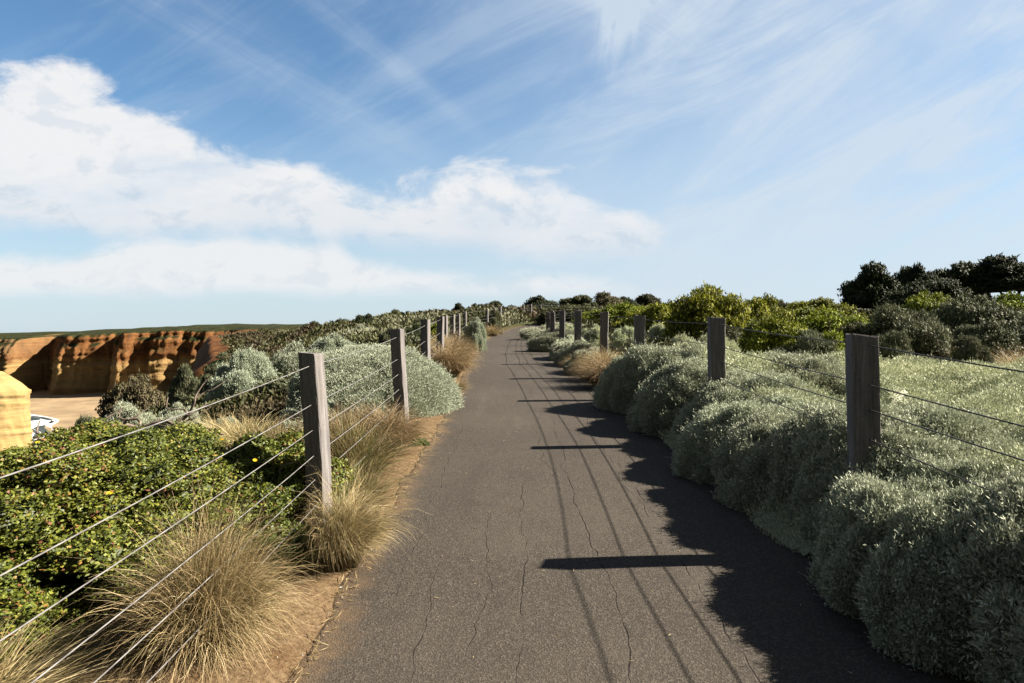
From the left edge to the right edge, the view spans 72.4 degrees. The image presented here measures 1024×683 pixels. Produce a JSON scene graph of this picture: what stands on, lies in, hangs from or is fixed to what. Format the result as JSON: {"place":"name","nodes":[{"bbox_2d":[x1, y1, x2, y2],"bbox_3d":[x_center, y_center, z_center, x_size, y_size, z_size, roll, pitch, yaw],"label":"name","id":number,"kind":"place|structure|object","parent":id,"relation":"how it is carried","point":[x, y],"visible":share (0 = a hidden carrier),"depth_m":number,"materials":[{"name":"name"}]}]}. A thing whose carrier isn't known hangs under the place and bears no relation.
{"place":"outdoors","nodes":[
{"label":"outdoors","id":0,"kind":"place"},
{"bbox_2d":[31,416,51,441],"bbox_3d":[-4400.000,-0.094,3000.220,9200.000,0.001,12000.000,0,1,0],"label":"sea","id":1,"kind":"structure","parent":0,"point":[41,428],"depth_m":269.27,"materials":[{"name":"liquid"}]},
{"bbox_2d":[30,390,107,431],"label":"beach","id":2,"kind":"structure","parent":0,"point":[66,411],"depth_m":340.01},
{"bbox_2d":[0,371,32,450],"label":"rock stack","id":3,"kind":"object","parent":2,"relation":"on","point":[15,419],"visible":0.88,"depth_m":213.03,"materials":[{"name":"yellow stone"}]},
{"bbox_2d":[31,414,58,439],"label":"surf","id":4,"kind":"structure","parent":2,"relation":"on","point":[48,423],"depth_m":283.69,"materials":[{"name":"liquid"}]},
{"bbox_2d":[0,323,304,395],"bbox_3d":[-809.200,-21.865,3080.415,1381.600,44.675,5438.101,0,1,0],"label":"cliff","id":5,"kind":"structure","parent":0,"point":[52,363],"depth_m":409.05,"materials":[{"name":"stone"}]},
{"bbox_2d":[0,318,983,682],"bbox_3d":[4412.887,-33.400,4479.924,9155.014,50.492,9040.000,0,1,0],"label":"ground","id":6,"kind":"structure","parent":0,"point":[320,606],"depth_m":3.22,"materials":[{"name":"soil"}]},
{"bbox_2d":[0,582,80,665],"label":"leafy shrub","id":7,"kind":"object","parent":6,"relation":"on","point":[23,602],"visible":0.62,"depth_m":3.16,"materials":[{"name":"green plant"}]},
{"bbox_2d":[0,602,144,682],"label":"grass tussock","id":8,"kind":"object","parent":6,"relation":"on","point":[5,669],"depth_m":2.80,"materials":[{"name":"plant"}]},
{"bbox_2d":[66,414,99,431],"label":"coastal shrub","id":9,"kind":"object","parent":6,"relation":"on","point":[84,419],"visible":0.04,"depth_m":10.29,"materials":[{"name":"grey plant"}]},
{"bbox_2d":[101,398,156,427],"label":"cushion bush","id":10,"kind":"object","parent":6,"relation":"on","point":[128,410],"visible":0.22,"depth_m":10.81,"materials":[{"name":"plant"}]},
{"bbox_2d":[94,369,166,423],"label":"coastal shrub","id":11,"kind":"object","parent":6,"relation":"on","point":[136,390],"visible":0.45,"depth_m":16.19,"materials":[{"name":"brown plant"}]},
{"bbox_2d":[0,417,283,629],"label":"leafy shrub","id":12,"kind":"object","parent":6,"relation":"on","point":[45,507],"visible":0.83,"depth_m":3.84,"materials":[{"name":"green plant"}]},
{"bbox_2d":[118,403,223,435],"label":"dead branch","id":13,"kind":"object","parent":6,"relation":"on","point":[140,421],"visible":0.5,"depth_m":6.39,"materials":[{"name":"grey wood"}]},
{"bbox_2d":[153,402,206,432],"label":"cushion bush","id":14,"kind":"object","parent":6,"relation":"on","point":[165,415],"visible":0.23,"depth_m":9.56,"materials":[{"name":"plant"}]},
{"bbox_2d":[167,363,200,405],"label":"coastal shrub","id":15,"kind":"object","parent":6,"relation":"on","point":[184,383],"visible":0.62,"depth_m":15.30,"materials":[{"name":"green plant"}]},
{"bbox_2d":[166,377,227,424],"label":"dead branch","id":16,"kind":"object","parent":6,"relation":"on","point":[193,404],"visible":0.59,"depth_m":6.69,"materials":[{"name":"grey wood"}]},
{"bbox_2d":[52,462,343,682],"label":"grass tussock","id":17,"kind":"object","parent":6,"relation":"on","point":[225,591],"depth_m":3.11,"materials":[{"name":"plant"}]},
{"bbox_2d":[195,362,224,395],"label":"coastal shrub","id":18,"kind":"object","parent":6,"relation":"on","point":[207,374],"visible":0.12,"depth_m":14.82,"materials":[{"name":"green plant"}]},
{"bbox_2d":[154,411,277,441],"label":"grass tussock","id":19,"kind":"object","parent":6,"relation":"on","point":[209,425],"depth_m":7.97,"materials":[{"name":"plant"}]},
{"bbox_2d":[205,415,243,430],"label":"cushion bush","id":20,"kind":"object","parent":6,"relation":"on","point":[227,418],"visible":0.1,"depth_m":8.16,"materials":[{"name":"plant"}]},
{"bbox_2d":[203,344,277,412],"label":"cushion bush","id":21,"kind":"object","parent":6,"relation":"on","point":[249,368],"visible":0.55,"depth_m":12.24,"materials":[{"name":"plant"}]},
{"bbox_2d":[204,528,285,562],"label":"herb plant","id":22,"kind":"object","parent":6,"relation":"on","point":[271,541],"visible":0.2,"depth_m":4.26,"materials":[{"name":"green plant"}]},
{"bbox_2d":[195,404,300,448],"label":"grass tussock","id":23,"kind":"object","parent":6,"relation":"on","point":[231,433],"depth_m":7.34,"materials":[{"name":"plant"}]},
{"bbox_2d":[173,427,355,539],"bbox_3d":[-1.908,0.969,4.978,1.552,0.702,1.211,0,1,0],"label":"leafy shrub","id":24,"kind":"object","parent":6,"relation":"on","point":[250,456],"visible":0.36,"depth_m":4.74,"materials":[{"name":"green plant"}]},
{"bbox_2d":[250,368,298,395],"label":"heath shrub","id":25,"kind":"object","parent":6,"relation":"on","point":[281,383],"visible":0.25,"depth_m":11.38,"materials":[{"name":"green plant"}]},
{"bbox_2d":[0,304,557,682],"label":"post and wire fence","id":26,"kind":"object","parent":6,"relation":"on","point":[314,410],"visible":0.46,"depth_m":4.71,"materials":[{"name":"wood"}]},
{"bbox_2d":[215,412,346,454],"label":"grass tussock","id":27,"kind":"object","parent":6,"relation":"on","point":[273,434],"depth_m":6.25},
{"bbox_2d":[272,524,319,571],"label":"herb plant","id":28,"kind":"object","parent":6,"relation":"on","point":[308,554],"visible":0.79,"depth_m":4.06,"materials":[{"name":"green plant"}]},
{"bbox_2d":[271,340,323,375],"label":"cushion bush","id":29,"kind":"object","parent":6,"relation":"on","point":[286,357],"visible":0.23,"depth_m":13.08,"materials":[{"name":"plant"}]},
{"bbox_2d":[278,399,352,435],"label":"cushion bush","id":30,"kind":"object","parent":6,"relation":"on","point":[300,416],"visible":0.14,"depth_m":7.95,"materials":[{"name":"plant"}]},
{"bbox_2d":[307,332,354,352],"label":"cushion bush","id":31,"kind":"object","parent":6,"relation":"on","point":[334,340],"visible":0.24,"depth_m":16.78,"materials":[{"name":"plant"}]},
{"bbox_2d":[275,394,397,445],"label":"grass tussock","id":32,"kind":"object","parent":6,"relation":"on","point":[338,420],"depth_m":7.06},
{"bbox_2d":[285,459,423,580],"bbox_3d":[-0.956,0.971,4.138,0.859,0.756,0.868,1,1,43],"label":"grass tussock","id":33,"kind":"object","parent":6,"relation":"on","point":[346,538],"depth_m":4.07,"materials":[{"name":"plant"}]},
{"bbox_2d":[291,403,433,479],"bbox_3d":[-1.479,0.871,6.380,1.611,0.659,1.588,-1,1,-43],"label":"grass tussock","id":34,"kind":"object","parent":6,"relation":"on","point":[344,445],"depth_m":6.29,"materials":[{"name":"plant"}]},
{"bbox_2d":[354,313,373,323],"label":"coastal shrub","id":35,"kind":"object","parent":6,"relation":"on","point":[367,318],"visible":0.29,"depth_m":33.74,"materials":[{"name":"green plant"}]},
{"bbox_2d":[283,340,465,419],"bbox_3d":[-1.818,0.883,9.522,2.637,1.826,1.478,-1,1,-36],"label":"cushion bush","id":36,"kind":"object","parent":6,"relation":"on","point":[432,386],"visible":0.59,"depth_m":9.10,"materials":[{"name":"plant"}]},
{"bbox_2d":[333,453,422,509],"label":"grass tussock","id":37,"kind":"object","parent":6,"relation":"on","point":[367,476],"depth_m":5.37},
{"bbox_2d":[377,326,394,345],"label":"coastal shrub","id":38,"kind":"object","parent":6,"relation":"on","point":[384,337],"visible":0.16,"depth_m":16.84,"materials":[{"name":"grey plant"}]},
{"bbox_2d":[338,397,441,452],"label":"grass tussock","id":39,"kind":"object","parent":6,"relation":"on","point":[407,422],"depth_m":7.15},
{"bbox_2d":[405,323,419,337],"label":"coastal shrub","id":40,"kind":"object","parent":6,"relation":"on","point":[414,328],"visible":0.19,"depth_m":19.39,"materials":[{"name":"green plant"}]},
{"bbox_2d":[408,436,429,446],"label":"herb plant","id":41,"kind":"object","parent":6,"relation":"on","point":[422,443],"visible":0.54,"depth_m":7.50,"materials":[{"name":"green plant"}]},
{"bbox_2d":[417,331,485,367],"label":"grass tussock","id":42,"kind":"object","parent":6,"relation":"on","point":[457,346],"depth_m":15.32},
{"bbox_2d":[431,337,482,377],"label":"grass tussock","id":43,"kind":"object","parent":6,"relation":"on","point":[455,363],"depth_m":13.72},
{"bbox_2d":[430,329,483,354],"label":"grass tussock","id":44,"kind":"object","parent":6,"relation":"on","point":[461,342],"depth_m":17.13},
{"bbox_2d":[77,368,852,682],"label":"straw litter","id":45,"kind":"object","parent":6,"relation":"on","point":[312,654],"visible":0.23,"depth_m":3.71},
{"bbox_2d":[463,316,486,350],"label":"cushion bush","id":46,"kind":"object","parent":6,"relation":"on","point":[476,330],"visible":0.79,"depth_m":21.34,"materials":[{"name":"plant"}]},
{"bbox_2d":[486,317,502,334],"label":"coastal shrub","id":47,"kind":"object","parent":6,"relation":"on","point":[494,321],"visible":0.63,"depth_m":30.84,"materials":[{"name":"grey plant"}]},
{"bbox_2d":[485,324,506,335],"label":"grass tussock","id":48,"kind":"object","parent":6,"relation":"on","point":[492,332],"depth_m":29.88,"materials":[{"name":"plant"}]},
{"bbox_2d":[524,294,558,307],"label":"coastal tree","id":49,"kind":"object","parent":6,"relation":"on","point":[538,300],"visible":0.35,"depth_m":61.04,"materials":[{"name":"green plant"}]},
{"bbox_2d":[526,330,573,351],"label":"cushion bush","id":50,"kind":"object","parent":6,"relation":"on","point":[541,342],"visible":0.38,"depth_m":20.76,"materials":[{"name":"plant"}]},
{"bbox_2d":[518,322,588,339],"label":"cushion bush","id":51,"kind":"object","parent":6,"relation":"on","point":[526,333],"visible":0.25,"depth_m":27.66,"materials":[{"name":"plant"}]},
{"bbox_2d":[548,334,583,360],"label":"cushion bush","id":52,"kind":"object","parent":6,"relation":"on","point":[567,341],"visible":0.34,"depth_m":17.82,"materials":[{"name":"plant"}]},
{"bbox_2d":[532,303,600,324],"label":"coastal shrub","id":53,"kind":"object","parent":6,"relation":"on","point":[567,308],"visible":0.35,"depth_m":39.03,"materials":[{"name":"green plant"}]},
{"bbox_2d":[556,294,598,308],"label":"coastal tree","id":54,"kind":"object","parent":6,"relation":"on","point":[583,300],"visible":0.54,"depth_m":65.12,"materials":[{"name":"green plant"}]},
{"bbox_2d":[140,303,1023,446],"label":"heath","id":55,"kind":"object","parent":6,"relation":"on","point":[241,404],"visible":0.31,"depth_m":26.73,"materials":[{"name":"plant"}]},
{"bbox_2d":[553,339,612,365],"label":"cushion bush","id":56,"kind":"object","parent":6,"relation":"on","point":[562,354],"visible":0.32,"depth_m":16.15,"materials":[{"name":"plant"}]},
{"bbox_2d":[570,308,601,328],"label":"coastal shrub","id":57,"kind":"object","parent":6,"relation":"on","point":[590,314],"visible":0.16,"depth_m":29.51,"materials":[{"name":"green plant"}]},
{"bbox_2d":[559,349,618,388],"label":"grass tussock","id":58,"kind":"object","parent":6,"relation":"on","point":[590,374],"depth_m":12.13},
{"bbox_2d":[563,346,614,375],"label":"cushion bush","id":59,"kind":"object","parent":6,"relation":"on","point":[569,364],"visible":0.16,"depth_m":14.41,"materials":[{"name":"plant"}]},
{"bbox_2d":[564,343,625,379],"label":"grass tussock","id":60,"kind":"object","parent":6,"relation":"on","point":[603,356],"depth_m":13.21,"materials":[{"name":"plant"}]},
{"bbox_2d":[581,323,609,346],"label":"cushion bush","id":61,"kind":"object","parent":6,"relation":"on","point":[588,333],"visible":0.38,"depth_m":19.75,"materials":[{"name":"green plant"}]},
{"bbox_2d":[592,291,623,305],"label":"coastal tree","id":62,"kind":"object","parent":6,"relation":"on","point":[604,299],"visible":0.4,"depth_m":69.28,"materials":[{"name":"green plant"}]},
{"bbox_2d":[588,301,646,333],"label":"coastal shrub","id":63,"kind":"object","parent":6,"relation":"on","point":[619,310],"visible":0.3,"depth_m":28.48,"materials":[{"name":"green plant"}]},
{"bbox_2d":[610,311,641,335],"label":"coastal shrub","id":64,"kind":"object","parent":6,"relation":"on","point":[626,321],"visible":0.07,"depth_m":25.80,"materials":[{"name":"green plant"}]},
{"bbox_2d":[609,325,646,356],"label":"cushion bush","id":65,"kind":"object","parent":6,"relation":"on","point":[623,335],"visible":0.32,"depth_m":16.84,"materials":[{"name":"green plant"}]},
{"bbox_2d":[634,293,660,305],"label":"coastal tree","id":66,"kind":"object","parent":6,"relation":"on","point":[645,299],"visible":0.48,"depth_m":77.01,"materials":[{"name":"green plant"}]},
{"bbox_2d":[589,338,706,414],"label":"cushion bush","id":67,"kind":"object","parent":6,"relation":"on","point":[624,375],"visible":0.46,"depth_m":9.55,"materials":[{"name":"plant"}]},
{"bbox_2d":[629,298,678,333],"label":"coastal shrub","id":68,"kind":"object","parent":6,"relation":"on","point":[658,311],"visible":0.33,"depth_m":23.32,"materials":[{"name":"green plant"}]},
{"bbox_2d":[646,322,668,344],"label":"cushion bush","id":69,"kind":"object","parent":6,"relation":"on","point":[657,330],"visible":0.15,"depth_m":18.81,"materials":[{"name":"green plant"}]},
{"bbox_2d":[661,331,692,347],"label":"cushion bush","id":70,"kind":"object","parent":6,"relation":"on","point":[683,337],"visible":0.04,"depth_m":12.92,"materials":[{"name":"green plant"}]},
{"bbox_2d":[625,355,735,436],"bbox_3d":[2.255,0.882,8.627,1.731,1.500,1.853,0,1,7],"label":"cushion bush","id":71,"kind":"object","parent":6,"relation":"on","point":[663,393],"visible":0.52,"depth_m":8.05,"materials":[{"name":"plant"}]},
{"bbox_2d":[658,281,754,346],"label":"coastal shrub","id":72,"kind":"object","parent":6,"relation":"on","point":[693,310],"visible":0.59,"depth_m":17.42,"materials":[{"name":"green plant"}]},
{"bbox_2d":[699,331,740,350],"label":"cushion bush","id":73,"kind":"object","parent":6,"relation":"on","point":[732,344],"visible":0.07,"depth_m":13.92,"materials":[{"name":"green plant"}]},
{"bbox_2d":[701,324,742,345],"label":"coastal shrub","id":74,"kind":"object","parent":6,"relation":"on","point":[732,334],"visible":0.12,"depth_m":15.25,"materials":[{"name":"green plant"}]},
{"bbox_2d":[666,391,814,484],"bbox_3d":[2.197,1.071,6.479,1.769,1.229,1.473,0,1,-23],"label":"cushion bush","id":75,"kind":"object","parent":6,"relation":"on","point":[698,438],"visible":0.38,"depth_m":6.12,"materials":[{"name":"plant"}]},
{"bbox_2d":[670,365,825,449],"bbox_3d":[2.573,0.973,7.420,1.931,1.448,1.728,-1,1,-42],"label":"cushion bush","id":76,"kind":"object","parent":6,"relation":"on","point":[722,391],"visible":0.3,"depth_m":7.20,"materials":[{"name":"plant"}]},
{"bbox_2d":[742,291,796,323],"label":"coastal shrub","id":77,"kind":"object","parent":6,"relation":"on","point":[765,306],"visible":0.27,"depth_m":17.98,"materials":[{"name":"green plant"}]},
{"bbox_2d":[701,397,838,519],"bbox_3d":[2.317,1.094,5.534,1.586,1.373,1.749,0,1,-27],"label":"cushion bush","id":78,"kind":"object","parent":6,"relation":"on","point":[748,459],"visible":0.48,"depth_m":5.24,"materials":[{"name":"plant"}]},
{"bbox_2d":[736,313,809,354],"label":"coastal shrub","id":79,"kind":"object","parent":6,"relation":"on","point":[755,341],"visible":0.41,"depth_m":14.08,"materials":[{"name":"green plant"}]},
{"bbox_2d":[546,306,1023,492],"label":"post and wire fence","id":80,"kind":"object","parent":6,"relation":"on","point":[863,388],"visible":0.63,"depth_m":4.24,"materials":[{"name":"wood"}]},
{"bbox_2d":[734,347,845,404],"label":"cushion bush","id":81,"kind":"object","parent":6,"relation":"on","point":[829,364],"visible":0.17,"depth_m":8.40,"materials":[{"name":"plant"}]},
{"bbox_2d":[772,328,838,355],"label":"coastal shrub","id":82,"kind":"object","parent":6,"relation":"on","point":[812,346],"visible":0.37,"depth_m":13.31,"materials":[{"name":"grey plant"}]},
{"bbox_2d":[792,305,818,322],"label":"coastal shrub","id":83,"kind":"object","parent":6,"relation":"on","point":[803,312],"visible":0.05,"depth_m":20.57,"materials":[{"name":"green plant"}]},
{"bbox_2d":[783,296,856,315],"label":"coastal shrub","id":84,"kind":"object","parent":6,"relation":"on","point":[819,302],"visible":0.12,"depth_m":29.17,"materials":[{"name":"green plant"}]},
{"bbox_2d":[821,327,844,354],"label":"coastal shrub","id":85,"kind":"object","parent":6,"relation":"on","point":[833,335],"visible":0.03,"depth_m":13.62,"materials":[{"name":"green plant"}]},
{"bbox_2d":[795,304,871,333],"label":"coastal shrub","id":86,"kind":"object","parent":6,"relation":"on","point":[830,318],"visible":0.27,"depth_m":17.11,"materials":[{"name":"green plant"}]},
{"bbox_2d":[656,337,1023,682],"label":"ground cover","id":87,"kind":"object","parent":6,"relation":"on","point":[996,393],"visible":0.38,"depth_m":7.53,"materials":[{"name":"green plant"}]},
{"bbox_2d":[829,319,870,345],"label":"coastal shrub","id":88,"kind":"object","parent":6,"relation":"on","point":[856,327],"visible":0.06,"depth_m":15.19,"materials":[{"name":"green plant"}]},
{"bbox_2d":[837,261,906,314],"bbox_3d":[19.834,-2.496,37.961,4.000,3.957,3.334,0,1,0],"label":"coastal tree","id":89,"kind":"object","parent":6,"relation":"on","point":[869,286],"visible":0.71,"depth_m":37.31,"materials":[{"name":"green plant"}]},
{"bbox_2d":[875,329,913,361],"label":"coastal shrub","id":90,"kind":"object","parent":6,"relation":"on","point":[896,340],"visible":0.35,"depth_m":13.20,"materials":[{"name":"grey plant"}]},
{"bbox_2d":[775,390,1023,547],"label":"cushion bush","id":91,"kind":"object","parent":6,"relation":"on","point":[819,449],"visible":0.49,"depth_m":4.44,"materials":[{"name":"plant"}]},
{"bbox_2d":[873,285,932,312],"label":"coastal shrub","id":92,"kind":"object","parent":6,"relation":"on","point":[898,297],"visible":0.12,"depth_m":29.66,"materials":[{"name":"green plant"}]},
{"bbox_2d":[799,450,1021,682],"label":"cushion bush","id":93,"kind":"object","parent":6,"relation":"on","point":[877,559],"visible":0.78,"depth_m":3.27,"materials":[{"name":"plant"}]},
{"bbox_2d":[860,301,962,361],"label":"coastal shrub","id":94,"kind":"object","parent":6,"relation":"on","point":[923,333],"visible":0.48,"depth_m":14.40,"materials":[{"name":"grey plant"}]},
{"bbox_2d":[893,261,941,285],"bbox_3d":[22.869,-2.604,39.891,3.214,3.973,3.764,0,1,0],"label":"coastal tree","id":95,"kind":"object","parent":6,"relation":"on","point":[905,274],"visible":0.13,"depth_m":39.54,"materials":[{"name":"green plant"}]},
{"bbox_2d":[901,290,951,316],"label":"coastal shrub","id":96,"kind":"object","parent":6,"relation":"on","point":[923,300],"visible":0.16,"depth_m":23.61,"materials":[{"name":"green plant"}]},
{"bbox_2d":[899,273,974,297],"bbox_3d":[21.606,-1.967,35.880,3.598,3.149,3.182,-1,1,-36],"label":"coastal tree","id":97,"kind":"object","parent":6,"relation":"on","point":[951,287],"visible":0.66,"depth_m":34.97,"materials":[{"name":"green plant"}]},
{"bbox_2d":[925,260,995,301],"bbox_3d":[26.099,-2.755,40.980,4.406,4.036,3.920,0,1,-34],"label":"coastal tree","id":98,"kind":"object","parent":6,"relation":"on","point":[964,271],"visible":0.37,"depth_m":39.95,"materials":[{"name":"green plant"}]},
{"bbox_2d":[950,334,994,364],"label":"coastal shrub","id":99,"kind":"object","parent":6,"relation":"on","point":[974,348],"visible":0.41,"depth_m":13.07,"materials":[{"name":"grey plant"}]},
{"bbox_2d":[924,460,1023,682],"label":"cushion bush","id":100,"kind":"object","parent":6,"relation":"on","point":[993,566],"visible":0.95,"depth_m":2.82,"materials":[{"name":"plant"}]},
{"bbox_2d":[933,291,1023,336],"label":"coastal shrub","id":101,"kind":"object","parent":6,"relation":"on","point":[963,309],"visible":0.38,"depth_m":17.44,"materials":[{"name":"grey plant"}]},
{"bbox_2d":[950,319,1021,361],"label":"coastal shrub","id":102,"kind":"object","parent":6,"relation":"on","point":[990,334],"visible":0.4,"depth_m":14.64,"materials":[{"name":"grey plant"}]},
{"bbox_2d":[967,252,1023,293],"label":"coastal tree","id":103,"kind":"object","parent":6,"relation":"on","point":[1004,274],"visible":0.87,"depth_m":39.20,"materials":[{"name":"green plant"}]},
{"bbox_2d":[991,350,1023,365],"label":"grass tussock","id":104,"kind":"object","parent":6,"relation":"on","point":[1005,360],"depth_m":13.22,"materials":[{"name":"plant"}]},
{"bbox_2d":[993,290,1023,314],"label":"coastal shrub","id":105,"kind":"object","parent":6,"relation":"on","point":[1014,298],"visible":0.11,"depth_m":21.85,"materials":[{"name":"green plant"}]},
{"bbox_2d":[1002,312,1023,348],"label":"coastal shrub","id":106,"kind":"object","parent":6,"relation":"on","point":[1018,326],"visible":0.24,"depth_m":16.58,"materials":[{"name":"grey plant"}]},
{"bbox_2d":[0,0,1023,332],"label":"sky","id":107,"kind":"structure","parent":0,"point":[163,163],"materials":[{"name":"blue"}]},
{"bbox_2d":[286,324,968,682],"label":"path","id":108,"kind":"structure","parent":0,"point":[759,623],"depth_m":3.99,"materials":[{"name":"asphalt"}]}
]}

